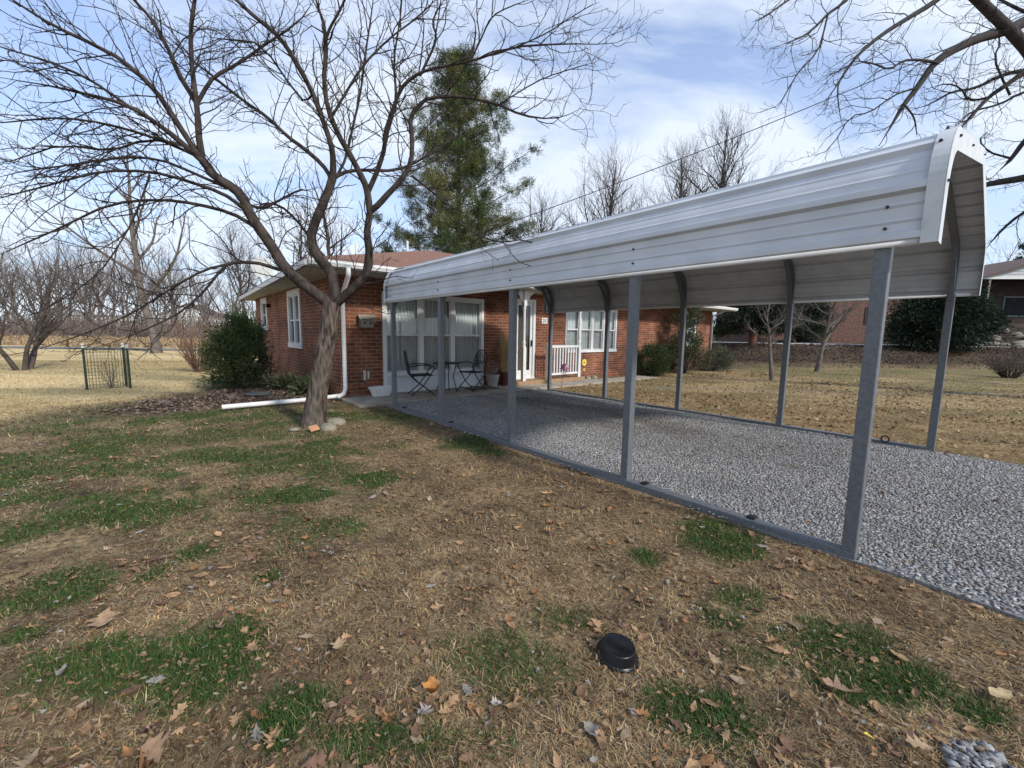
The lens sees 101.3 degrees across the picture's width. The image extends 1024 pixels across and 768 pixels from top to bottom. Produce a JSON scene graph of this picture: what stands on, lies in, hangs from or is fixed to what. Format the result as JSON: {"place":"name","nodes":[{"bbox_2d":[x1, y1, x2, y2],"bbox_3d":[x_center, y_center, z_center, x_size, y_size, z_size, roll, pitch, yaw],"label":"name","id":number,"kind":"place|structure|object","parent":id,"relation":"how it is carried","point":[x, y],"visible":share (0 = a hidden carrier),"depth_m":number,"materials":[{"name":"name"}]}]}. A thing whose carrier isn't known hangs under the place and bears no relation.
{"place":"outdoors","nodes":[
{"label":"outdoors","id":0,"kind":"place"},
{"bbox_2d":[338,379,611,407],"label":"patio","id":1,"kind":"structure","parent":0,"point":[362,401],"depth_m":9.36,"materials":[{"name":"concrete"}]},
{"bbox_2d":[368,385,391,396],"bbox_3d":[-2.785,0.151,8.946,0.530,0.190,0.300,-5,9,-40],"label":"planter tub","id":2,"kind":"object","parent":1,"relation":"on","point":[377,391],"visible":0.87,"depth_m":8.84,"materials":[{"name":"white paint"}]},
{"bbox_2d":[404,350,435,396],"bbox_3d":[-2.017,-0.241,9.111,0.627,0.970,0.522,-2,7,-22],"label":"patio chair","id":3,"kind":"object","parent":1,"relation":"on","point":[407,364],"visible":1,"depth_m":9.00,"materials":[{"name":"black metal"}]},
{"bbox_2d":[433,362,459,391],"bbox_3d":[-1.497,-0.155,9.640,0.620,0.678,0.620,-5,9,-40],"label":"patio table","id":4,"kind":"object","parent":1,"relation":"on","point":[448,363],"visible":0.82,"depth_m":9.62,"materials":[{"name":"black metal"}]},
{"bbox_2d":[457,350,487,391],"bbox_3d":[-0.917,-0.334,10.026,0.522,0.970,0.627,6,8,37],"label":"patio chair","id":5,"kind":"object","parent":1,"relation":"on","point":[477,357],"visible":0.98,"depth_m":10.11,"materials":[{"name":"black metal"}]},
{"bbox_2d":[485,363,500,386],"bbox_3d":[-0.484,-0.280,10.824,0.397,0.670,0.366,1,7,3],"label":"flower pot","id":6,"kind":"object","parent":1,"relation":"on","point":[492,379],"visible":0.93,"depth_m":10.75,"materials":[{"name":"grey ceramic"}]},
{"bbox_2d":[496,332,518,385],"bbox_3d":[-0.119,-0.692,11.038,0.587,1.448,0.589,-5,9,-40],"label":"grass pot","id":7,"kind":"object","parent":1,"relation":"on","point":[503,373],"depth_m":10.96,"materials":[{"name":"wicker"}]},
{"bbox_2d":[0,404,1019,767],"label":"green grass","id":8,"kind":"structure","parent":0,"point":[296,706],"depth_m":1.89,"materials":[{"name":"plant"}]},
{"bbox_2d":[822,674,852,691],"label":"fallen leaf","id":9,"kind":"object","parent":8,"relation":"on","point":[836,683],"visible":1,"depth_m":1.68,"materials":[{"name":"beige plant"}]},
{"bbox_2d":[0,324,1023,767],"bbox_3d":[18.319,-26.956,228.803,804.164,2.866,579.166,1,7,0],"label":"ground","id":10,"kind":"structure","parent":0,"point":[50,358],"depth_m":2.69,"materials":[{"name":"plant"}]},
{"bbox_2d":[0,232,34,302],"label":"bare tree","id":11,"kind":"object","parent":10,"relation":"on","point":[13,268],"visible":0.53,"depth_m":54.99,"materials":[{"name":"plant"}]},
{"bbox_2d":[2,261,32,320],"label":"bare tree","id":12,"kind":"object","parent":10,"relation":"on","point":[17,296],"visible":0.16,"depth_m":70.23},
{"bbox_2d":[0,236,59,321],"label":"bare tree","id":13,"kind":"object","parent":10,"relation":"on","point":[22,283],"visible":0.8,"depth_m":49.21,"materials":[{"name":"plant"}]},
{"bbox_2d":[0,229,59,334],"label":"bare tree","id":14,"kind":"object","parent":10,"relation":"on","point":[11,297],"visible":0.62,"depth_m":51.65,"materials":[{"name":"plant"}]},
{"bbox_2d":[0,218,80,316],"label":"bare tree","id":15,"kind":"object","parent":10,"relation":"on","point":[33,264],"visible":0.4,"depth_m":59.48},
{"bbox_2d":[2,234,87,322],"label":"bare tree","id":16,"kind":"object","parent":10,"relation":"on","point":[55,267],"visible":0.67,"depth_m":51.97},
{"bbox_2d":[8,239,83,318],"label":"bare tree","id":17,"kind":"object","parent":10,"relation":"on","point":[57,273],"visible":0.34,"depth_m":68.31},
{"bbox_2d":[0,253,92,370],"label":"bare tree","id":18,"kind":"object","parent":10,"relation":"on","point":[29,361],"visible":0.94,"depth_m":13.49,"materials":[{"name":"brown plant"}]},
{"bbox_2d":[8,246,85,320],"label":"bare tree","id":19,"kind":"object","parent":10,"relation":"on","point":[56,291],"visible":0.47,"depth_m":57.53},
{"bbox_2d":[24,225,110,323],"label":"bare tree","id":20,"kind":"object","parent":10,"relation":"on","point":[68,267],"visible":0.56,"depth_m":57.11,"materials":[{"name":"plant"}]},
{"bbox_2d":[26,232,112,317],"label":"bare tree","id":21,"kind":"object","parent":10,"relation":"on","point":[93,269],"visible":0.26,"depth_m":64.61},
{"bbox_2d":[28,239,116,321],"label":"bare tree","id":22,"kind":"object","parent":10,"relation":"on","point":[71,275],"visible":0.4,"depth_m":60.89,"materials":[{"name":"plant"}]},
{"bbox_2d":[52,238,117,324],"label":"bare tree","id":23,"kind":"object","parent":10,"relation":"on","point":[83,276],"visible":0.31,"depth_m":67.81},
{"bbox_2d":[59,262,115,335],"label":"bare tree","id":24,"kind":"object","parent":10,"relation":"on","point":[101,299],"visible":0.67,"depth_m":49.12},
{"bbox_2d":[47,304,131,325],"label":"distant house","id":25,"kind":"structure","parent":10,"relation":"on","point":[95,313],"depth_m":79.39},
{"bbox_2d":[49,236,135,334],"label":"bare tree","id":26,"kind":"object","parent":10,"relation":"on","point":[97,302],"visible":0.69,"depth_m":49.26,"materials":[{"name":"plant"}]},
{"bbox_2d":[61,232,131,324],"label":"bare tree","id":27,"kind":"object","parent":10,"relation":"on","point":[102,292],"visible":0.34,"depth_m":62.29,"materials":[{"name":"plant"}]},
{"bbox_2d":[0,346,197,349],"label":"lane","id":28,"kind":"structure","parent":10,"relation":"on","point":[76,347],"depth_m":28.34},
{"bbox_2d":[60,228,149,335],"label":"bare tree","id":29,"kind":"object","parent":10,"relation":"on","point":[113,303],"visible":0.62,"depth_m":51.64,"materials":[{"name":"plant"}]},
{"bbox_2d":[81,343,131,389],"bbox_3d":[-9.302,-0.310,9.635,0.500,1.245,0.755,6,9,38],"label":"wire cage","id":30,"kind":"object","parent":10,"relation":"on","point":[125,365],"visible":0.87,"depth_m":9.62,"materials":[{"name":"green metal"}]},
{"bbox_2d":[16,114,197,352],"bbox_3d":[-21.354,-8.069,23.474,7.642,12.890,6.310,-2,7,-21],"label":"bare tree","id":31,"kind":"object","parent":10,"relation":"on","point":[133,245],"visible":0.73,"depth_m":23.31,"materials":[{"name":"plant"}]},
{"bbox_2d":[97,361,119,387],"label":"sapling","id":32,"kind":"object","parent":10,"relation":"on","point":[112,382],"visible":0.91,"depth_m":9.69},
{"bbox_2d":[75,246,154,328],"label":"bare tree","id":33,"kind":"object","parent":10,"relation":"on","point":[116,286],"visible":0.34,"depth_m":55.69,"materials":[{"name":"plant"}]},
{"bbox_2d":[91,242,156,321],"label":"bare tree","id":34,"kind":"object","parent":10,"relation":"on","point":[126,299],"visible":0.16,"depth_m":68.13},
{"bbox_2d":[0,299,256,338],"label":"underbrush","id":35,"kind":"object","parent":10,"relation":"on","point":[83,327],"visible":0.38,"depth_m":49.65,"materials":[{"name":"plant"}]},
{"bbox_2d":[0,334,257,347],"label":"field straw","id":36,"kind":"object","parent":10,"relation":"on","point":[21,340],"visible":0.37,"depth_m":36.96,"materials":[{"name":"beige plant"}]},
{"bbox_2d":[102,250,157,316],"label":"bare tree","id":37,"kind":"object","parent":10,"relation":"on","point":[131,297],"visible":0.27,"depth_m":67.11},
{"bbox_2d":[102,255,164,327],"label":"bare tree","id":38,"kind":"object","parent":10,"relation":"on","point":[135,293],"visible":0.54,"depth_m":52.34,"materials":[{"name":"plant"}]},
{"bbox_2d":[132,730,170,762],"bbox_3d":[-1.155,1.167,1.357,0.102,0.030,0.092,1,7,0],"label":"fallen leaf","id":39,"kind":"object","parent":10,"relation":"on","point":[154,745],"visible":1,"depth_m":1.36,"materials":[{"name":"beige plant"}]},
{"bbox_2d":[132,260,175,328],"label":"bare tree","id":40,"kind":"object","parent":10,"relation":"on","point":[152,293],"visible":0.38,"depth_m":56.94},
{"bbox_2d":[122,239,190,324],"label":"bare tree","id":41,"kind":"object","parent":10,"relation":"on","point":[161,262],"visible":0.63,"depth_m":56.52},
{"bbox_2d":[125,240,196,316],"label":"bare tree","id":42,"kind":"object","parent":10,"relation":"on","point":[155,262],"visible":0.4,"depth_m":70.46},
{"bbox_2d":[145,240,197,323],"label":"bare tree","id":43,"kind":"object","parent":10,"relation":"on","point":[171,310],"visible":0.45,"depth_m":63.63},
{"bbox_2d":[144,253,200,322],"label":"bare tree","id":44,"kind":"object","parent":10,"relation":"on","point":[173,298],"visible":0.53,"depth_m":55.63,"materials":[{"name":"plant"}]},
{"bbox_2d":[158,303,224,333],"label":"distant house","id":45,"kind":"structure","parent":10,"relation":"on","point":[185,315],"depth_m":83.28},
{"bbox_2d":[166,270,217,333],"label":"bare tree","id":46,"kind":"object","parent":10,"relation":"on","point":[189,313],"visible":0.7,"depth_m":49.58,"materials":[{"name":"plant"}]},
{"bbox_2d":[162,250,225,332],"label":"bare tree","id":47,"kind":"object","parent":10,"relation":"on","point":[202,304],"visible":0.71,"depth_m":53.12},
{"bbox_2d":[166,252,221,321],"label":"bare tree","id":48,"kind":"object","parent":10,"relation":"on","point":[197,282],"visible":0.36,"depth_m":65.41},
{"bbox_2d":[166,314,225,371],"bbox_3d":[-10.152,-1.365,13.963,2.020,2.005,2.258,-5,9,-40],"label":"bare shrub","id":49,"kind":"object","parent":10,"relation":"on","point":[190,358],"visible":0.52,"depth_m":13.61,"materials":[{"name":"plant"}]},
{"bbox_2d":[185,277,221,320],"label":"bare tree","id":50,"kind":"object","parent":10,"relation":"on","point":[205,303],"visible":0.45,"depth_m":60.49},
{"bbox_2d":[87,383,342,416],"bbox_3d":[-6.038,0.209,8.748,3.818,0.153,4.156,-4,9,-38],"label":"leaf bed","id":51,"kind":"object","parent":10,"relation":"on","point":[204,404],"visible":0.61,"depth_m":8.17,"materials":[{"name":"brown plant"}]},
{"bbox_2d":[198,253,254,313],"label":"bare tree","id":52,"kind":"object","parent":10,"relation":"on","point":[226,288],"visible":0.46,"depth_m":60.46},
{"bbox_2d":[207,246,259,310],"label":"bare tree","id":53,"kind":"object","parent":10,"relation":"on","point":[238,293],"visible":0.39,"depth_m":58.35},
{"bbox_2d":[190,300,280,390],"bbox_3d":[-6.497,-0.892,9.834,1.854,2.150,1.814,-1,7,-17],"label":"evergreen shrub","id":54,"kind":"object","parent":10,"relation":"on","point":[230,351],"visible":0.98,"depth_m":9.68,"materials":[{"name":"green plant"}]},
{"bbox_2d":[205,215,266,338],"bbox_3d":[-23.390,-9.036,36.328,5.121,11.551,6.023,2,7,8],"label":"bare tree","id":55,"kind":"object","parent":10,"relation":"on","point":[241,292],"visible":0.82,"depth_m":36.30,"materials":[{"name":"brown plant"}]},
{"bbox_2d":[233,271,260,322],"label":"bare tree","id":56,"kind":"object","parent":10,"relation":"on","point":[249,302],"visible":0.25,"depth_m":55.88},
{"bbox_2d":[244,391,271,395],"bbox_3d":[-5.404,0.207,8.939,0.556,0.092,0.451,1,7,0],"label":"stepping stone","id":57,"kind":"object","parent":10,"relation":"on","point":[259,393],"visible":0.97,"depth_m":8.81,"materials":[{"name":"stone"}]},
{"bbox_2d":[201,210,337,285],"bbox_3d":[-16.564,-8.171,32.228,8.024,11.152,8.718,2,7,8],"label":"bare tree","id":58,"kind":"object","parent":10,"relation":"on","point":[300,248],"visible":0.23,"depth_m":30.91,"materials":[{"name":"brown plant"}]},
{"bbox_2d":[221,394,337,409],"bbox_3d":[-4.233,0.319,7.862,1.990,0.121,0.086,-5,9,-40],"label":"drain pipe","id":59,"kind":"object","parent":10,"relation":"on","point":[262,403],"visible":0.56,"depth_m":7.63,"materials":[{"name":"white paint"}]},
{"bbox_2d":[265,370,304,390],"bbox_3d":[-5.218,-0.059,9.824,0.891,0.599,0.806,5,8,30],"label":"plant","id":60,"kind":"object","parent":10,"relation":"on","point":[282,381],"visible":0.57,"depth_m":9.69,"materials":[{"name":"green plant"}]},
{"bbox_2d":[286,371,310,395],"bbox_3d":[-4.412,0.037,9.156,0.959,0.629,0.930,-2,7,-23],"label":"plant","id":61,"kind":"object","parent":10,"relation":"on","point":[300,387],"visible":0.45,"depth_m":8.98,"materials":[{"name":"green plant"}]},
{"bbox_2d":[276,160,374,262],"bbox_3d":[-10.952,-7.676,26.390,9.177,11.739,8.447,5,8,33],"label":"bare tree","id":62,"kind":"object","parent":10,"relation":"on","point":[327,238],"visible":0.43,"depth_m":25.47,"materials":[{"name":"brown plant"}]},
{"bbox_2d":[319,423,336,431],"bbox_3d":[-2.607,0.637,5.955,0.244,0.173,0.207,1,7,0],"label":"field stone","id":63,"kind":"object","parent":10,"relation":"on","point":[327,427],"visible":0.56,"depth_m":5.89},
{"bbox_2d":[0,0,663,427],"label":"bare tree","id":64,"kind":"object","parent":10,"relation":"on","point":[316,396],"visible":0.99,"depth_m":5.43,"materials":[{"name":"brown plant"}]},
{"bbox_2d":[326,417,345,425],"bbox_3d":[-2.653,0.582,6.339,0.277,0.154,0.188,-2,7,-21],"label":"field stone","id":65,"kind":"object","parent":10,"relation":"on","point":[338,421],"visible":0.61,"depth_m":6.28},
{"bbox_2d":[329,637,346,648],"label":"fallen leaf","id":66,"kind":"object","parent":10,"relation":"on","point":[338,643],"visible":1,"depth_m":1.81,"materials":[{"name":"beige plant"}]},
{"bbox_2d":[372,41,548,253],"bbox_3d":[-2.736,-9.070,22.279,10.372,15.654,9.568,5,8,31],"label":"pine tree","id":67,"kind":"object","parent":10,"relation":"on","point":[478,221],"visible":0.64,"depth_m":20.53,"materials":[{"name":"green plant"}]},
{"bbox_2d":[239,241,737,398],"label":"brick house","id":68,"kind":"structure","parent":10,"relation":"on","point":[474,324],"depth_m":10.83,"materials":[{"name":"red brick"}]},
{"bbox_2d":[260,297,268,329],"bbox_3d":[-8.372,-2.377,14.325,0.216,1.070,1.040,-5,9,-40],"label":"window","id":69,"kind":"structure","parent":68,"relation":"in","point":[263,301],"depth_m":14.45,"materials":[{"name":"white paint"}]},
{"bbox_2d":[286,288,302,348],"bbox_3d":[-5.764,-1.738,11.271,0.218,1.540,1.380,-5,9,-40],"label":"window","id":70,"kind":"structure","parent":68,"relation":"in","point":[294,306],"depth_m":11.23,"materials":[{"name":"white paint"}]},
{"bbox_2d":[357,314,376,327],"bbox_3d":[-3.040,-1.316,8.790,0.360,0.268,0.168,-5,9,-40],"label":"birdhouse","id":71,"kind":"object","parent":68,"relation":"attached to","point":[366,321],"visible":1,"depth_m":8.75,"materials":[{"name":"grey wood"}]},
{"bbox_2d":[381,291,483,392],"bbox_3d":[-1.822,-0.945,10.067,2.710,2.325,0.213,-5,9,-40],"label":"window","id":72,"kind":"structure","parent":68,"relation":"in","point":[416,333],"depth_m":10.03,"materials":[{"name":"glass"}]},
{"bbox_2d":[516,298,535,379],"bbox_3d":[0.321,-1.254,11.806,0.800,2.230,0.170,-5,9,-40],"label":"door","id":73,"kind":"structure","parent":68,"relation":"in","point":[530,331],"depth_m":11.90,"materials":[{"name":"white paint"}]},
{"bbox_2d":[564,310,617,352],"bbox_3d":[2.416,-1.767,13.842,2.760,1.570,0.670,-5,9,-40],"label":"window","id":74,"kind":"structure","parent":68,"relation":"in","point":[592,322],"depth_m":13.64,"materials":[{"name":"glass"}]},
{"bbox_2d":[0,391,1023,767],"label":"fallen leaves","id":75,"kind":"object","parent":10,"relation":"on","point":[316,759],"depth_m":1.82,"materials":[{"name":"plant"}]},
{"bbox_2d":[421,676,440,692],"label":"fallen leaf","id":76,"kind":"object","parent":75,"relation":"on","point":[431,685],"visible":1,"depth_m":1.58,"materials":[{"name":"orange plant"}]},
{"bbox_2d":[0,358,1023,437],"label":"lawn tufts","id":77,"kind":"object","parent":10,"relation":"on","point":[765,370],"visible":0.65,"depth_m":10.53,"materials":[{"name":"beige plant"}]},
{"bbox_2d":[502,172,572,237],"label":"bare tree","id":78,"kind":"object","parent":10,"relation":"on","point":[541,219],"visible":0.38,"depth_m":34.75,"materials":[{"name":"brown plant"}]},
{"bbox_2d":[554,128,655,226],"bbox_3d":[6.217,-10.227,31.215,7.112,16.043,8.366,1,7,0],"label":"bare tree","id":79,"kind":"object","parent":10,"relation":"on","point":[612,205],"visible":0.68,"depth_m":29.66,"materials":[{"name":"brown plant"}]},
{"bbox_2d":[596,633,638,672],"bbox_3d":[0.463,1.163,1.836,0.185,0.055,0.185,1,11,-23],"label":"dog bowl","id":80,"kind":"object","parent":10,"relation":"on","point":[614,651],"visible":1,"depth_m":1.80,"materials":[{"name":"black plastic"}]},
{"bbox_2d":[598,376,656,382],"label":"walkway","id":81,"kind":"structure","parent":10,"relation":"on","point":[619,379],"depth_m":13.41,"materials":[{"name":"concrete"}]},
{"bbox_2d":[637,336,677,376],"bbox_3d":[5.097,-0.994,14.937,1.654,1.508,1.416,1,7,0],"label":"round shrub","id":82,"kind":"object","parent":10,"relation":"on","point":[654,367],"visible":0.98,"depth_m":14.79,"materials":[{"name":"green plant"}]},
{"bbox_2d":[627,133,738,207],"bbox_3d":[12.045,-10.275,30.034,8.117,14.678,8.222,-1,7,-14],"label":"bare tree","id":83,"kind":"object","parent":10,"relation":"on","point":[682,165],"visible":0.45,"depth_m":29.06,"materials":[{"name":"brown plant"}]},
{"bbox_2d":[663,307,707,373],"bbox_3d":[6.510,-1.869,16.120,1.743,3.037,2.285,2,7,13],"label":"tall shrub","id":84,"kind":"object","parent":10,"relation":"on","point":[692,353],"visible":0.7,"depth_m":15.75,"materials":[{"name":"green plant"}]},
{"bbox_2d":[386,396,1023,621],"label":"gravel drive","id":85,"kind":"structure","parent":10,"relation":"on","point":[954,592],"depth_m":3.21,"materials":[{"name":"gravel"}]},
{"bbox_2d":[383,125,986,559],"bbox_3d":[1.562,-0.808,6.327,4.192,2.976,7.158,-5,9,-40],"label":"carport","id":86,"kind":"object","parent":85,"relation":"on","point":[877,229],"visible":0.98,"depth_m":3.84,"materials":[{"name":"paint"}]},
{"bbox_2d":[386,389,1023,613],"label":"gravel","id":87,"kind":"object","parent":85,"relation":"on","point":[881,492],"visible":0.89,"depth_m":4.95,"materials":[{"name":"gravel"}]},
{"bbox_2d":[695,340,736,371],"bbox_3d":[8.313,-1.251,18.102,2.312,1.407,3.190,1,7,0],"label":"shrub","id":88,"kind":"object","parent":10,"relation":"on","point":[725,358],"visible":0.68,"depth_m":17.28,"materials":[{"name":"green plant"}]},
{"bbox_2d":[650,103,795,201],"bbox_3d":[14.864,-11.496,30.571,9.560,17.067,9.438,3,7,16],"label":"bare tree","id":89,"kind":"object","parent":10,"relation":"on","point":[726,168],"visible":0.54,"depth_m":29.62,"materials":[{"name":"brown plant"}]},
{"bbox_2d":[712,302,831,345],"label":"cedar tree","id":90,"kind":"object","parent":10,"relation":"on","point":[731,322],"visible":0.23,"depth_m":23.23,"materials":[{"name":"green plant"}]},
{"bbox_2d":[743,303,809,379],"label":"tree","id":91,"kind":"object","parent":10,"relation":"on","point":[771,371],"visible":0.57,"depth_m":13.94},
{"bbox_2d":[560,370,1023,457],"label":"lawn leaves","id":92,"kind":"object","parent":10,"relation":"on","point":[881,409],"visible":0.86,"depth_m":9.21,"materials":[{"name":"plant"}]},
{"bbox_2d":[771,302,845,342],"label":"cedar tree","id":93,"kind":"object","parent":10,"relation":"on","point":[809,337],"visible":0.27,"depth_m":30.34,"materials":[{"name":"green plant"}]},
{"bbox_2d":[715,299,904,343],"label":"brick building","id":94,"kind":"structure","parent":10,"relation":"on","point":[851,331],"depth_m":34.66,"materials":[{"name":"red brick"}]},
{"bbox_2d":[783,301,862,371],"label":"tree","id":95,"kind":"object","parent":10,"relation":"on","point":[827,334],"visible":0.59,"depth_m":17.79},
{"bbox_2d":[712,342,1023,369],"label":"bank leaves","id":96,"kind":"object","parent":10,"relation":"on","point":[861,345],"visible":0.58,"depth_m":22.69,"materials":[{"name":"plant"}]},
{"bbox_2d":[740,0,1023,257],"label":"bare tree","id":97,"kind":"object","parent":10,"relation":"on","point":[1012,32],"visible":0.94,"depth_m":7.68,"materials":[{"name":"brown plant"}]},
{"bbox_2d":[905,733,935,749],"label":"fallen leaf","id":98,"kind":"object","parent":10,"relation":"on","point":[916,742],"visible":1,"depth_m":1.44,"materials":[{"name":"beige plant"}]},
{"bbox_2d":[883,281,1023,352],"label":"yew shrub","id":99,"kind":"object","parent":10,"relation":"on","point":[919,321],"visible":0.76,"depth_m":22.75,"materials":[{"name":"green plant"}]},
{"bbox_2d":[939,736,1015,767],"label":"spilled gravel","id":100,"kind":"structure","parent":10,"relation":"on","point":[988,759],"depth_m":1.42,"materials":[{"name":"gravel"}]},
{"bbox_2d":[974,349,1023,377],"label":"bare shrub","id":101,"kind":"object","parent":10,"relation":"on","point":[1003,372],"visible":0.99,"depth_m":16.15,"materials":[{"name":"plant"}]},
{"bbox_2d":[988,687,1012,698],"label":"fallen leaf","id":102,"kind":"object","parent":10,"relation":"on","point":[999,692],"visible":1,"depth_m":1.64,"materials":[{"name":"beige plant"}]},
{"bbox_2d":[982,259,1023,323],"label":"neighbour house","id":103,"kind":"structure","parent":10,"relation":"on","point":[1007,278],"depth_m":35.87,"materials":[{"name":"brick"}]},
{"bbox_2d":[1002,296,1023,316],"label":"window","id":104,"kind":"structure","parent":103,"relation":"in","point":[1012,304],"depth_m":35.95,"materials":[{"name":"glass"}]},
{"bbox_2d":[986,235,1023,262],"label":"bare tree","id":105,"kind":"object","parent":10,"relation":"on","point":[1005,251],"visible":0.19,"depth_m":56.12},
{"bbox_3d":[16.850,-5.848,12.366,0.309,12.350,0.309,1,7,0],"label":"utility pole","id":106,"kind":"object","parent":10,"relation":"on","visible":0},
{"bbox_2d":[466,15,1023,237],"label":"utility cable","id":107,"kind":"object","parent":106,"relation":"attached to","point":[716,144],"visible":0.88,"depth_m":13.80,"materials":[{"name":"black plastic"}]},
{"bbox_2d":[0,0,1023,326],"label":"sky","id":108,"kind":"structure","parent":0,"point":[696,62],"materials":[{"name":"blue"}]},
{"bbox_2d":[713,342,1023,347],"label":"road","id":109,"kind":"structure","parent":0,"point":[820,343],"depth_m":26.32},
{"bbox_2d":[962,44,977,128],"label":"lattice mast","id":110,"kind":"object","parent":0,"point":[970,69],"visible":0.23,"depth_m":50.85,"materials":[{"name":"metal"}]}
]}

